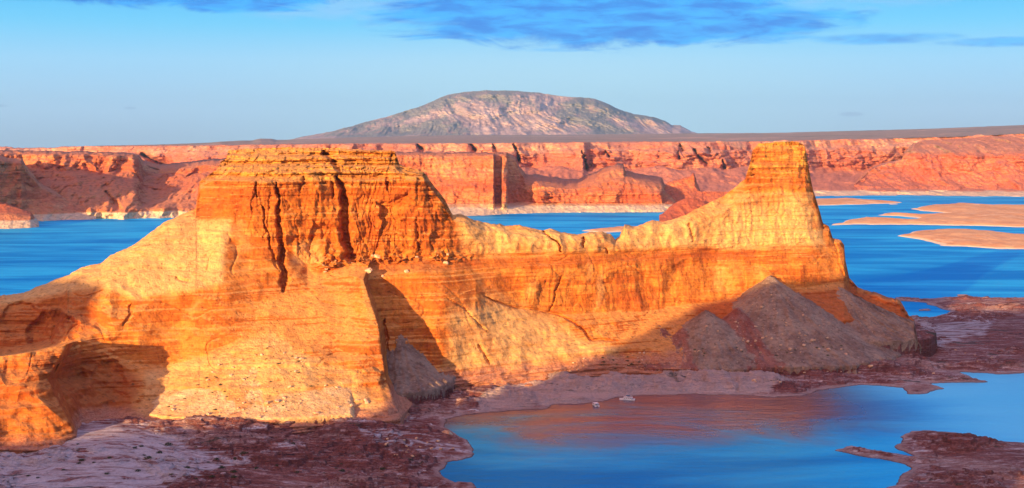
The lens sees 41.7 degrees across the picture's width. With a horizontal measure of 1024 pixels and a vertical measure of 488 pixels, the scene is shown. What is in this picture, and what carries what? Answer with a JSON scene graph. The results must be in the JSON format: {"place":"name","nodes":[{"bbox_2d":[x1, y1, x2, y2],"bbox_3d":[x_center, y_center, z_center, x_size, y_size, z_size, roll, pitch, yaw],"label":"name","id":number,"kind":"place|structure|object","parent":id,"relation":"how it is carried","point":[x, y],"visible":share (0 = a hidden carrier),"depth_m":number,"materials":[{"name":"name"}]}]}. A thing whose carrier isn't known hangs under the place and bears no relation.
{"place":"outdoors","nodes":[
{"label":"outdoors","id":0,"kind":"place"},
{"bbox_2d":[0,202,38,228],"bbox_3d":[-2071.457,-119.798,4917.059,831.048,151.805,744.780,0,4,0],"label":"mesa","id":1,"kind":"structure","parent":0,"point":[12,217],"depth_m":4741.50,"materials":[{"name":"red stone"}]},
{"bbox_2d":[0,155,95,220],"bbox_3d":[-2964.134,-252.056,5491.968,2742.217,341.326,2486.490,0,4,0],"label":"mesa","id":2,"kind":"structure","parent":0,"point":[22,187],"depth_m":5172.11,"materials":[{"name":"red stone"}]},
{"bbox_2d":[0,150,224,219],"bbox_3d":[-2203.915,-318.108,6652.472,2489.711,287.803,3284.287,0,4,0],"label":"mesa","id":3,"kind":"structure","parent":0,"point":[117,185],"depth_m":5864.42,"materials":[{"name":"red stone"}]},
{"bbox_2d":[0,141,921,453],"bbox_3d":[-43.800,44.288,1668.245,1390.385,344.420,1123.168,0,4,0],"label":"butte","id":4,"kind":"object","parent":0,"point":[228,273],"visible":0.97,"depth_m":1616.69,"materials":[{"name":"stone"}]},
{"bbox_2d":[365,267,372,273],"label":"boulder","id":5,"kind":"object","parent":4,"relation":"on","point":[368,270],"visible":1,"depth_m":1588.07,"materials":[{"name":"beige stone"}]},
{"bbox_2d":[295,90,694,138],"bbox_3d":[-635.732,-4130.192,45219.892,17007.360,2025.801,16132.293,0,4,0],"label":"mountain","id":6,"kind":"structure","parent":0,"point":[491,112],"depth_m":41468.38,"materials":[{"name":"grey stone"}]},
{"bbox_2d":[0,195,1023,487],"bbox_3d":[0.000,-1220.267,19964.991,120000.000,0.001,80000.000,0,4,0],"label":"water","id":7,"kind":"structure","parent":0,"point":[692,441],"depth_m":1487.20,"materials":[{"name":"blue liquid"}]},
{"bbox_2d":[619,395,635,400],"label":"houseboat","id":8,"kind":"object","parent":7,"relation":"on","point":[626,398],"visible":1,"depth_m":1563.46,"materials":[{"name":"white paint"}]},
{"bbox_2d":[0,294,1023,487],"bbox_3d":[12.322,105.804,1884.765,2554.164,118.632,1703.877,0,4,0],"label":"shore","id":9,"kind":"structure","parent":0,"point":[984,329],"depth_m":1301.13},
{"bbox_2d":[442,430,452,434],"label":"boulder","id":10,"kind":"object","parent":9,"relation":"on","point":[447,432],"visible":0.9,"depth_m":1348.87,"materials":[{"name":"brown stone"}]},
{"bbox_2d":[0,134,1023,196],"bbox_3d":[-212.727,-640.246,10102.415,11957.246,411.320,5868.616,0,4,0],"label":"mesa","id":11,"kind":"structure","parent":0,"point":[839,167],"depth_m":9028.60,"materials":[{"name":"red stone"}]},
{"bbox_2d":[0,0,1023,147],"label":"sky","id":12,"kind":"structure","parent":0,"point":[76,73],"materials":[{"name":"blue"}]},
{"bbox_2d":[395,151,675,215],"bbox_3d":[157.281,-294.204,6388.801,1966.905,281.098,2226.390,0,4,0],"label":"mesa","id":13,"kind":"structure","parent":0,"point":[476,184],"depth_m":5886.95,"materials":[{"name":"red stone"}]},
{"bbox_2d":[110,125,1023,145],"bbox_3d":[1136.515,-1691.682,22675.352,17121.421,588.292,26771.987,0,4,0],"label":"plateau","id":14,"kind":"structure","parent":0,"point":[885,134],"depth_m":14225.94,"materials":[{"name":"stone"}]},
{"bbox_2d":[583,226,635,232],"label":"sand island","id":15,"kind":"structure","parent":0,"point":[613,229],"depth_m":4508.71,"materials":[{"name":"sand"}]},
{"bbox_2d":[659,197,708,221],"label":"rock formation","id":16,"kind":"object","parent":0,"point":[683,207],"visible":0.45,"depth_m":4590.69,"materials":[{"name":"stone"}]},
{"bbox_2d":[664,172,727,201],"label":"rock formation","id":17,"kind":"object","parent":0,"point":[680,189],"visible":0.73,"depth_m":6245.55,"materials":[{"name":"stone"}]},
{"bbox_2d":[816,198,901,204],"bbox_3d":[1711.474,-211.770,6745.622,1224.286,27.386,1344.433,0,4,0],"label":"sand island","id":18,"kind":"structure","parent":0,"point":[838,201],"depth_m":6554.34,"materials":[{"name":"beige sand"}]},
{"bbox_2d":[832,203,1023,226],"bbox_3d":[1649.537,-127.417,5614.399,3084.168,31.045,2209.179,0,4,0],"label":"sand island","id":19,"kind":"structure","parent":0,"point":[974,214],"depth_m":5171.34,"materials":[{"name":"beige sand"}]},
{"bbox_2d":[854,135,1023,191],"bbox_3d":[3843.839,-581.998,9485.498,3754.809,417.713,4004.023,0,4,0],"label":"mesa","id":20,"kind":"structure","parent":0,"point":[985,163],"depth_m":8182.85,"materials":[{"name":"stone"}]},
{"bbox_2d":[899,229,1023,248],"bbox_3d":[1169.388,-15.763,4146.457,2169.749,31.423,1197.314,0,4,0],"label":"sand island","id":21,"kind":"structure","parent":0,"point":[974,238],"depth_m":4053.97,"materials":[{"name":"sand"}]}
]}

